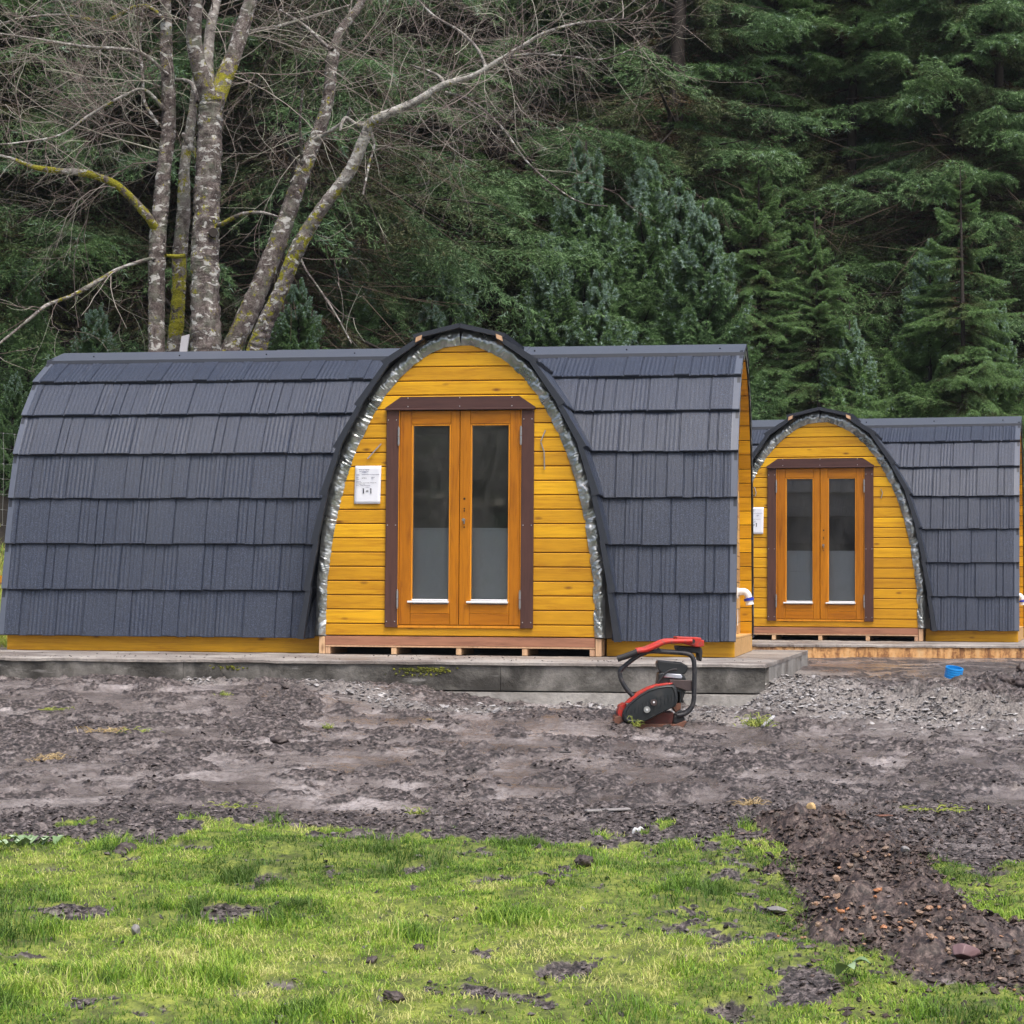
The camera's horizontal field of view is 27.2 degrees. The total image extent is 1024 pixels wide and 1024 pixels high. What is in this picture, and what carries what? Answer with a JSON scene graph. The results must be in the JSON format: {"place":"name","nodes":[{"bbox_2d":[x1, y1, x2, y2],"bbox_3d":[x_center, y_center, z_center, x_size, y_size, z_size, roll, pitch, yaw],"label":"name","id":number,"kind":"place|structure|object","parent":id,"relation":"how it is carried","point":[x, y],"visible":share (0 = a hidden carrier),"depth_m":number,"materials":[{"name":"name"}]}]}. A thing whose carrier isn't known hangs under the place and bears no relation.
{"place":"outdoors","nodes":[
{"label":"outdoors","id":0,"kind":"place"},
{"bbox_2d":[14,651,760,661],"bbox_3d":[-1.668,1.036,15.157,6.860,0.017,1.260,0,-3,6],"label":"deck grit","id":1,"kind":"object","parent":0,"point":[340,659],"visible":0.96,"depth_m":14.95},
{"bbox_2d":[0,122,1023,1023],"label":"ground","id":2,"kind":"structure","parent":0,"point":[284,782],"depth_m":9.48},
{"bbox_2d":[0,524,6,647],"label":"bank grass","id":3,"kind":"structure","parent":2,"relation":"on","point":[3,643],"depth_m":19.37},
{"bbox_2d":[0,433,17,525],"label":"wire fence","id":4,"kind":"object","parent":2,"relation":"on","point":[3,478],"visible":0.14,"depth_m":20.02,"materials":[{"name":"brown metal"}]},
{"bbox_2d":[0,839,21,846],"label":"broadleaf weed","id":5,"kind":"object","parent":2,"relation":"on","point":[6,842],"visible":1,"depth_m":8.22,"materials":[{"name":"green plant"}]},
{"bbox_2d":[0,371,27,495],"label":"spruce tree","id":6,"kind":"object","parent":2,"relation":"on","point":[12,395],"visible":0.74,"depth_m":20.90,"materials":[{"name":"green plant"}]},
{"bbox_2d":[0,258,67,402],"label":"spruce tree","id":7,"kind":"object","parent":2,"relation":"on","point":[36,320],"visible":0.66,"depth_m":22.40,"materials":[{"name":"green plant"}]},
{"bbox_2d":[6,835,66,844],"bbox_3d":[-1.902,1.309,8.450,0.221,0.031,0.149,2,-3,-33],"label":"broadleaf weed","id":8,"kind":"object","parent":2,"relation":"on","point":[29,838],"visible":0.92,"depth_m":8.43,"materials":[{"name":"green plant"}]},
{"bbox_2d":[25,752,69,761],"bbox_3d":[-2.369,1.264,10.889,0.322,0.045,0.252,-2,-3,37],"label":"straw tuft","id":9,"kind":"object","parent":2,"relation":"on","point":[55,755],"visible":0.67,"depth_m":10.88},
{"bbox_2d":[37,707,74,710],"bbox_3d":[-2.757,1.184,12.751,0.241,0.022,0.276,1,-3,-16],"label":"turf scrap","id":10,"kind":"object","parent":2,"relation":"on","point":[51,709],"visible":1,"depth_m":12.74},
{"bbox_2d":[68,302,121,352],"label":"spruce tree","id":11,"kind":"object","parent":2,"relation":"on","point":[94,344],"visible":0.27,"depth_m":21.68,"materials":[{"name":"green plant"}]},
{"bbox_2d":[74,726,130,732],"bbox_3d":[-2.244,1.194,11.625,0.330,0.032,0.289,0,-3,0],"label":"turf scrap","id":12,"kind":"object","parent":2,"relation":"on","point":[107,730],"visible":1,"depth_m":11.60,"materials":[{"name":"plant"}]},
{"bbox_2d":[0,0,241,372],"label":"bare tree","id":13,"kind":"object","parent":2,"relation":"on","point":[156,219],"visible":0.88,"depth_m":19.98,"materials":[{"name":"grey plant"}]},
{"bbox_2d":[113,842,136,854],"bbox_3d":[-1.507,1.323,8.247,0.126,0.073,0.087,1,-3,-9],"label":"mud clod","id":14,"kind":"object","parent":2,"relation":"on","point":[123,846],"visible":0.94,"depth_m":8.22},
{"bbox_2d":[0,1,257,198],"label":"spruce tree","id":15,"kind":"object","parent":2,"relation":"on","point":[51,103],"depth_m":28.66,"materials":[{"name":"green plant"}]},
{"bbox_2d":[111,726,152,732],"bbox_3d":[-2.086,1.214,11.705,0.330,0.046,0.313,0,-3,0],"label":"turf scrap","id":16,"kind":"object","parent":2,"relation":"on","point":[144,730],"visible":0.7,"depth_m":11.75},
{"bbox_2d":[131,924,140,935],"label":"stone","id":17,"kind":"object","parent":2,"relation":"on","point":[135,928],"visible":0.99,"depth_m":6.87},
{"bbox_2d":[0,0,277,401],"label":"spruce tree","id":18,"kind":"object","parent":2,"relation":"on","point":[5,180],"visible":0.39,"depth_m":23.05,"materials":[{"name":"green plant"}]},
{"bbox_2d":[92,1,252,351],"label":"bare tree","id":19,"kind":"object","parent":2,"relation":"on","point":[178,256],"visible":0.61,"depth_m":20.52,"materials":[{"name":"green plant"}]},
{"bbox_2d":[179,334,189,351],"bbox_3d":[-3.185,-0.133,19.273,0.450,2.990,0.040,0,-3,0],"label":"wooden stake","id":20,"kind":"object","parent":2,"relation":"on","point":[184,343],"visible":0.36,"depth_m":19.32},
{"bbox_2d":[1,0,429,350],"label":"bare tree","id":21,"kind":"object","parent":2,"relation":"on","point":[211,95],"visible":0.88,"depth_m":19.87,"materials":[{"name":"grey plant"}]},
{"bbox_2d":[0,0,435,352],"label":"spruce tree","id":22,"kind":"object","parent":2,"relation":"on","point":[127,236],"visible":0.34,"depth_m":23.88,"materials":[{"name":"green plant"}]},
{"bbox_2d":[214,691,233,695],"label":"weed","id":23,"kind":"object","parent":2,"relation":"on","point":[225,693],"visible":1,"depth_m":13.38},
{"bbox_2d":[203,801,273,808],"bbox_3d":[-1.232,1.302,9.399,0.296,0.021,0.334,1,-3,-19],"label":"turf scrap","id":24,"kind":"object","parent":2,"relation":"on","point":[236,805],"visible":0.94,"depth_m":9.38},
{"bbox_2d":[0,0,489,322],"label":"spruce tree","id":25,"kind":"object","parent":2,"relation":"on","point":[222,231],"visible":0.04,"depth_m":26.53,"materials":[{"name":"green plant"}]},
{"bbox_2d":[270,735,289,744],"bbox_3d":[-1.259,1.240,11.434,0.106,0.062,0.099,7,-8,31],"label":"mud clod","id":26,"kind":"object","parent":2,"relation":"on","point":[278,739],"visible":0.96,"depth_m":11.40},
{"bbox_2d":[268,277,329,349],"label":"spruce tree","id":27,"kind":"object","parent":2,"relation":"on","point":[295,337],"visible":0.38,"depth_m":22.66,"materials":[{"name":"green plant"}]},
{"bbox_2d":[0,0,618,350],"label":"spruce tree","id":28,"kind":"object","parent":2,"relation":"on","point":[339,164],"visible":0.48,"depth_m":24.44,"materials":[{"name":"green plant"}]},
{"bbox_2d":[322,722,333,728],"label":"weed","id":29,"kind":"object","parent":2,"relation":"on","point":[326,726],"visible":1,"depth_m":12.24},
{"bbox_2d":[72,0,629,347],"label":"spruce tree","id":30,"kind":"object","parent":2,"relation":"on","point":[499,196],"visible":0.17,"depth_m":27.82,"materials":[{"name":"green plant"}]},
{"bbox_2d":[319,234,385,348],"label":"spruce tree","id":31,"kind":"object","parent":2,"relation":"on","point":[365,308],"visible":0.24,"depth_m":25.03,"materials":[{"name":"green plant"}]},
{"bbox_2d":[365,956,377,963],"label":"mud clod","id":32,"kind":"object","parent":2,"relation":"on","point":[372,958],"visible":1,"depth_m":6.59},
{"bbox_2d":[225,0,519,233],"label":"spruce tree","id":33,"kind":"object","parent":2,"relation":"on","point":[358,79],"depth_m":30.09,"materials":[{"name":"green plant"}]},
{"bbox_2d":[382,990,404,1002],"bbox_3d":[-0.336,1.384,6.020,0.067,0.042,0.048,10,0,17],"label":"mud clod","id":34,"kind":"object","parent":2,"relation":"on","point":[396,996],"visible":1,"depth_m":6.01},
{"bbox_2d":[0,645,807,706],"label":"concrete plinth","id":35,"kind":"structure","parent":2,"relation":"on","point":[555,676],"depth_m":14.48,"materials":[{"name":"concrete"}]},
{"bbox_2d":[209,665,457,676],"bbox_3d":[-1.227,1.087,14.477,1.732,0.073,0.031,0,-3,6],"label":"moss","id":36,"kind":"object","parent":35,"relation":"attached to","point":[430,669],"visible":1,"depth_m":14.41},
{"bbox_2d":[0,323,753,657],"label":"camping pod","id":37,"kind":"object","parent":35,"relation":"on","point":[596,501],"visible":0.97,"depth_m":16.38,"materials":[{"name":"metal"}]},
{"bbox_2d":[354,466,380,503],"bbox_3d":[-1.099,-0.207,16.096,0.211,0.290,0.011,0,-3,9],"label":"paper notice","id":38,"kind":"object","parent":37,"relation":"attached to","point":[367,489],"visible":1,"depth_m":16.10,"materials":[{"name":"white"}]},
{"bbox_2d":[396,411,460,624],"bbox_3d":[-0.632,0.042,16.020,0.475,1.620,0.080,0,-3,10],"label":"door","id":39,"kind":"structure","parent":37,"relation":"in","point":[409,613],"depth_m":16.01,"materials":[{"name":"brown wood"}]},
{"bbox_2d":[459,410,521,624],"bbox_3d":[-0.159,0.042,15.935,0.476,1.620,0.092,0,-3,10],"label":"door","id":40,"kind":"structure","parent":37,"relation":"in","point":[469,613],"depth_m":15.93,"materials":[{"name":"brown wood"}]},
{"bbox_2d":[402,805,429,814],"bbox_3d":[-0.415,1.282,9.113,0.103,0.040,0.119,-1,-3,27],"label":"weed","id":41,"kind":"object","parent":2,"relation":"on","point":[418,812],"visible":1,"depth_m":9.09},
{"bbox_2d":[413,943,424,951],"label":"mud clod","id":42,"kind":"object","parent":2,"relation":"on","point":[421,946],"visible":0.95,"depth_m":6.69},
{"bbox_2d":[410,298,446,339],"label":"spruce tree","id":43,"kind":"object","parent":2,"relation":"on","point":[436,320],"visible":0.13,"depth_m":25.93,"materials":[{"name":"green plant"}]},
{"bbox_2d":[237,9,636,325],"bbox_3d":[-2.068,-8.371,33.145,8.961,17.314,8.712,0,-3,13],"label":"spruce tree","id":44,"kind":"object","parent":2,"relation":"on","point":[518,86],"visible":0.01,"depth_m":33.02,"materials":[{"name":"green plant"}]},
{"bbox_2d":[412,259,480,330],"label":"spruce tree","id":45,"kind":"object","parent":2,"relation":"on","point":[466,311],"visible":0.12,"depth_m":27.00,"materials":[{"name":"green plant"}]},
{"bbox_2d":[246,0,707,350],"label":"bare tree","id":46,"kind":"object","parent":2,"relation":"on","point":[260,337],"visible":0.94,"depth_m":19.31,"materials":[{"name":"grey plant"}]},
{"bbox_2d":[170,0,804,350],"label":"bare tree","id":47,"kind":"object","parent":2,"relation":"on","point":[246,315],"visible":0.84,"depth_m":20.32,"materials":[{"name":"grey plant"}]},
{"bbox_2d":[0,671,1023,875],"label":"mud crumbs","id":48,"kind":"object","parent":2,"relation":"on","point":[82,722],"visible":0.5,"depth_m":10.41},
{"bbox_2d":[0,802,1023,1023],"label":"turf crumbs","id":49,"kind":"object","parent":2,"relation":"on","point":[538,974],"visible":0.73,"depth_m":8.67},
{"bbox_2d":[297,0,792,418],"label":"spruce tree","id":50,"kind":"object","parent":2,"relation":"on","point":[493,314],"visible":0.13,"depth_m":29.51,"materials":[{"name":"green plant"}]},
{"bbox_2d":[516,231,582,346],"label":"spruce tree","id":51,"kind":"object","parent":2,"relation":"on","point":[549,295],"visible":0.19,"depth_m":26.95,"materials":[{"name":"green plant"}]},
{"bbox_2d":[545,879,554,885],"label":"mud clod","id":52,"kind":"object","parent":2,"relation":"on","point":[550,882],"visible":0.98,"depth_m":7.57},
{"bbox_2d":[574,854,593,866],"bbox_3d":[0.277,1.325,8.029,0.083,0.054,0.055,-7,5,-33],"label":"mud clod","id":53,"kind":"object","parent":2,"relation":"on","point":[583,860],"visible":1,"depth_m":8.01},
{"bbox_2d":[517,139,654,346],"bbox_3d":[0.902,-1.262,27.645,3.896,7.228,3.491,2,-3,-31],"label":"spruce tree","id":54,"kind":"object","parent":2,"relation":"on","point":[592,225],"visible":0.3,"depth_m":27.34,"materials":[{"name":"green plant"}]},
{"bbox_2d":[368,0,822,346],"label":"spruce tree","id":55,"kind":"object","parent":2,"relation":"on","point":[560,41],"visible":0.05,"depth_m":30.68,"materials":[{"name":"green plant"}]},
{"bbox_2d":[560,269,639,345],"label":"spruce tree","id":56,"kind":"object","parent":2,"relation":"on","point":[601,299],"visible":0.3,"depth_m":26.51,"materials":[{"name":"green plant"}]},
{"bbox_2d":[584,807,630,812],"bbox_3d":[0.417,1.300,9.226,0.200,0.010,0.045,-1,-2,-14],"label":"wood offcut","id":57,"kind":"object","parent":2,"relation":"on","point":[609,809],"visible":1,"depth_m":9.21,"materials":[{"name":"grey wood"}]},
{"bbox_2d":[458,0,801,346],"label":"spruce tree","id":58,"kind":"object","parent":2,"relation":"on","point":[659,50],"depth_m":33.85,"materials":[{"name":"green plant"}]},
{"bbox_2d":[628,716,643,726],"bbox_3d":[0.717,1.211,12.252,0.108,0.066,0.105,0,-3,0],"label":"weed","id":59,"kind":"object","parent":2,"relation":"on","point":[639,725],"visible":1,"depth_m":12.24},
{"bbox_2d":[632,827,642,833],"bbox_3d":[0.521,1.317,8.756,0.049,0.031,0.016,0,-3,0],"label":"litter scrap","id":60,"kind":"object","parent":2,"relation":"on","point":[635,829],"visible":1,"depth_m":8.75,"materials":[{"name":"paper"}]},
{"bbox_2d":[600,152,712,345],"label":"spruce tree","id":61,"kind":"object","parent":2,"relation":"on","point":[653,272],"visible":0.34,"depth_m":27.78,"materials":[{"name":"green plant"}]},
{"bbox_2d":[612,636,703,728],"bbox_3d":[0.855,1.007,12.448,0.545,0.548,0.353,0,-3,0],"label":"plate compactor","id":62,"kind":"object","parent":2,"relation":"on","point":[649,706],"visible":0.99,"depth_m":12.34,"materials":[{"name":"metal"}]},
{"bbox_2d":[411,0,924,411],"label":"spruce tree","id":63,"kind":"object","parent":2,"relation":"on","point":[671,168],"visible":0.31,"depth_m":29.34,"materials":[{"name":"green plant"}]},
{"bbox_2d":[577,5,808,247],"bbox_3d":[2.355,-9.095,38.839,7.178,13.235,6.684,1,-3,-6],"label":"spruce tree","id":64,"kind":"object","parent":2,"relation":"on","point":[700,39],"depth_m":37.65,"materials":[{"name":"green plant"}]},
{"bbox_2d":[628,177,775,393],"bbox_3d":[2.275,-1.177,28.360,4.133,6.586,3.827,2,-3,-29],"label":"spruce tree","id":65,"kind":"object","parent":2,"relation":"on","point":[682,211],"visible":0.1,"depth_m":28.11,"materials":[{"name":"green plant"}]},
{"bbox_2d":[638,197,795,635],"bbox_3d":[2.607,-0.837,27.056,3.585,6.451,3.631,1,-3,-5],"label":"spruce tree","id":66,"kind":"object","parent":2,"relation":"on","point":[713,303],"visible":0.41,"depth_m":27.04,"materials":[{"name":"green plant"}]},
{"bbox_2d":[728,797,769,805],"bbox_3d":[1.063,1.291,9.393,0.199,0.044,0.182,-2,-3,42],"label":"straw tuft","id":67,"kind":"object","parent":2,"relation":"on","point":[750,802],"visible":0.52,"depth_m":9.39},
{"bbox_2d":[733,712,777,726],"bbox_3d":[1.442,1.224,12.484,0.275,0.085,0.235,0,-3,0],"label":"weed","id":68,"kind":"object","parent":2,"relation":"on","point":[752,723],"visible":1,"depth_m":12.48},
{"bbox_2d":[505,0,1023,415],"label":"spruce tree","id":69,"kind":"object","parent":2,"relation":"on","point":[742,65],"visible":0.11,"depth_m":30.97,"materials":[{"name":"green plant"}]},
{"bbox_2d":[761,715,774,726],"bbox_3d":[1.519,1.238,12.525,0.022,0.012,0.150,-1,17,35],"label":"wood offcut","id":70,"kind":"object","parent":2,"relation":"on","point":[772,717],"visible":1,"depth_m":12.52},
{"bbox_2d":[767,906,786,913],"bbox_3d":[0.922,1.383,7.349,0.070,0.027,0.083,11,-12,-8],"label":"stone","id":71,"kind":"object","parent":2,"relation":"on","point":[778,909],"visible":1,"depth_m":7.33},
{"bbox_2d":[720,156,849,419],"bbox_3d":[3.640,-1.190,27.599,3.221,7.018,3.313,1,-3,-3],"label":"spruce tree","id":72,"kind":"object","parent":2,"relation":"on","point":[765,288],"visible":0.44,"depth_m":27.63,"materials":[{"name":"green plant"}]},
{"bbox_2d":[806,802,815,809],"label":"stone","id":73,"kind":"object","parent":2,"relation":"on","point":[810,805],"visible":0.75,"depth_m":8.87,"materials":[{"name":"yellow stone"}]},
{"bbox_2d":[606,0,1021,414],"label":"spruce tree","id":74,"kind":"object","parent":2,"relation":"on","point":[799,73],"visible":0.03,"depth_m":33.13,"materials":[{"name":"green plant"}]},
{"bbox_2d":[760,210,896,419],"bbox_3d":[3.660,-0.777,27.229,2.938,6.380,2.856,-1,-3,31],"label":"spruce tree","id":75,"kind":"object","parent":2,"relation":"on","point":[815,316],"visible":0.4,"depth_m":27.40,"materials":[{"name":"green plant"}]},
{"bbox_2d":[730,1,935,287],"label":"spruce tree","id":76,"kind":"object","parent":2,"relation":"on","point":[923,32],"depth_m":38.09,"materials":[{"name":"green plant"}]},
{"bbox_2d":[832,875,839,881],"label":"stone","id":77,"kind":"object","parent":2,"relation":"on","point":[836,878],"visible":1,"depth_m":7.57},
{"bbox_2d":[791,316,889,418],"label":"spruce tree","id":78,"kind":"object","parent":2,"relation":"on","point":[852,364],"visible":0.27,"depth_m":27.31,"materials":[{"name":"green plant"}]},
{"bbox_2d":[835,956,870,975],"bbox_3d":[0.999,1.340,6.220,0.074,0.046,0.147,-1,-3,34],"label":"broadleaf weed","id":79,"kind":"object","parent":2,"relation":"on","point":[840,968],"visible":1,"depth_m":6.20,"materials":[{"name":"green plant"}]},
{"bbox_2d":[714,0,1023,417],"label":"spruce tree","id":80,"kind":"object","parent":2,"relation":"on","point":[828,19],"visible":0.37,"depth_m":30.69,"materials":[{"name":"green plant"}]},
{"bbox_2d":[716,797,1023,1023],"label":"heap crumbs","id":81,"kind":"object","parent":2,"relation":"on","point":[911,896],"visible":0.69,"depth_m":7.50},
{"bbox_2d":[875,814,892,816],"bbox_3d":[1.595,1.301,9.060,0.070,0.006,0.040,1,-3,-20],"label":"wood offcut","id":82,"kind":"object","parent":2,"relation":"on","point":[884,815],"visible":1,"depth_m":9.05,"materials":[{"name":"wood"}]},
{"bbox_2d":[752,636,1023,658],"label":"concrete plinth","id":83,"kind":"structure","parent":2,"relation":"on","point":[834,647],"depth_m":20.52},
{"bbox_2d":[752,407,1023,641],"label":"camping pod","id":84,"kind":"object","parent":83,"relation":"on","point":[895,528],"visible":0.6,"depth_m":22.71,"materials":[{"name":"grey wood"}]},
{"bbox_2d":[753,507,763,533],"bbox_3d":[2.623,0.093,22.905,0.211,0.290,0.011,0,-3,15],"label":"paper notice","id":85,"kind":"object","parent":84,"relation":"attached to","point":[758,515],"visible":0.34,"depth_m":22.89,"materials":[{"name":"white"}]},
{"bbox_2d":[775,468,819,618],"bbox_3d":[3.080,0.340,22.785,0.475,1.620,0.080,0,-3,15],"label":"door","id":86,"kind":"structure","parent":84,"relation":"in","point":[786,609],"depth_m":22.78,"materials":[{"name":"brown wood"}]},
{"bbox_2d":[820,468,864,618],"bbox_3d":[3.542,0.338,22.656,0.476,1.620,0.092,0,-3,15],"label":"door","id":87,"kind":"structure","parent":84,"relation":"in","point":[827,611],"depth_m":22.64,"materials":[{"name":"brown wood"}]},
{"bbox_2d":[753,846,1022,1001],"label":"pebbles","id":88,"kind":"object","parent":2,"relation":"on","point":[883,926],"visible":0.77,"depth_m":6.81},
{"bbox_2d":[778,0,1023,417],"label":"spruce tree","id":89,"kind":"object","parent":2,"relation":"on","point":[968,126],"visible":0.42,"depth_m":29.82,"materials":[{"name":"green plant"}]},
{"bbox_2d":[780,0,1023,403],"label":"spruce tree","id":90,"kind":"object","parent":2,"relation":"on","point":[924,132],"visible":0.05,"depth_m":32.68,"materials":[{"name":"green plant"}]},
{"bbox_2d":[900,846,909,851],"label":"stone","id":91,"kind":"object","parent":2,"relation":"on","point":[904,848],"visible":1,"depth_m":8.06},
{"bbox_2d":[792,0,1023,456],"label":"spruce tree","id":92,"kind":"object","parent":2,"relation":"on","point":[1000,81],"visible":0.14,"depth_m":30.60,"materials":[{"name":"green plant"}]},
{"bbox_2d":[876,238,1003,417],"bbox_3d":[5.564,-0.833,28.023,3.189,5.665,3.148,2,-3,-26],"label":"spruce tree","id":93,"kind":"object","parent":2,"relation":"on","point":[905,379],"visible":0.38,"depth_m":28.04,"materials":[{"name":"green plant"}]},
{"bbox_2d":[899,802,988,813],"bbox_3d":[1.880,1.299,9.304,0.359,0.022,0.324,-2,-3,42],"label":"turf scrap","id":94,"kind":"object","parent":2,"relation":"on","point":[925,808],"visible":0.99,"depth_m":9.27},
{"bbox_2d":[944,665,962,678],"bbox_3d":[3.136,1.139,15.003,0.127,0.075,0.127,7,10,0],"label":"pipe offcut","id":95,"kind":"object","parent":2,"relation":"on","point":[951,671],"visible":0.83,"depth_m":14.96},
{"bbox_2d":[892,15,1023,136],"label":"spruce tree","id":96,"kind":"object","parent":2,"relation":"on","point":[929,30],"visible":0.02,"depth_m":38.01,"materials":[{"name":"green plant"}]},
{"bbox_2d":[896,168,1023,458],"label":"spruce tree","id":97,"kind":"object","parent":2,"relation":"on","point":[972,361],"visible":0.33,"depth_m":27.47,"materials":[{"name":"green plant"}]},
{"bbox_2d":[952,943,980,959],"bbox_3d":[1.387,1.346,6.469,0.095,0.054,0.068,6,-3,-21],"label":"stone","id":98,"kind":"object","parent":2,"relation":"on","point":[963,951],"visible":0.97,"depth_m":6.45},
{"bbox_2d":[920,57,1023,246],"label":"spruce tree","id":99,"kind":"object","parent":2,"relation":"on","point":[1013,118],"visible":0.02,"depth_m":33.16,"materials":[{"name":"green plant"}]},
{"bbox_2d":[977,681,993,693],"bbox_3d":[2.982,1.116,13.313,0.110,0.098,0.117,-1,-1,5],"label":"mud clod","id":100,"kind":"object","parent":2,"relation":"on","point":[987,686],"visible":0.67,"depth_m":13.28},
{"bbox_2d":[960,297,1023,464],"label":"spruce tree","id":101,"kind":"object","parent":2,"relation":"on","point":[1006,398],"visible":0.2,"depth_m":27.75,"materials":[{"name":"green plant"}]},
{"bbox_2d":[971,50,1023,455],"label":"spruce tree","id":102,"kind":"object","parent":2,"relation":"on","point":[1014,53],"visible":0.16,"depth_m":29.68,"materials":[{"name":"green plant"}]},
{"bbox_2d":[996,675,1014,684],"bbox_3d":[3.243,1.116,13.878,0.135,0.095,0.207,6,-6,6],"label":"mud clod","id":103,"kind":"object","parent":2,"relation":"on","point":[1005,678],"visible":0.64,"depth_m":13.80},
{"bbox_2d":[1013,677,1023,687],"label":"mud clod","id":104,"kind":"object","parent":2,"relation":"on","point":[1019,682],"visible":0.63,"depth_m":13.77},
{"bbox_2d":[1016,662,1023,671],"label":"mud clod","id":105,"kind":"object","parent":2,"relation":"on","point":[1020,667],"visible":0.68,"depth_m":16.83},
{"bbox_2d":[0,805,1023,1023],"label":"grass","id":106,"kind":"structure","parent":0,"point":[317,1005],"depth_m":6.92,"materials":[{"name":"plant"}]},
{"bbox_2d":[164,673,1023,738],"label":"gravel","id":107,"kind":"structure","parent":0,"point":[775,693],"depth_m":13.20,"materials":[{"name":"gravel"}]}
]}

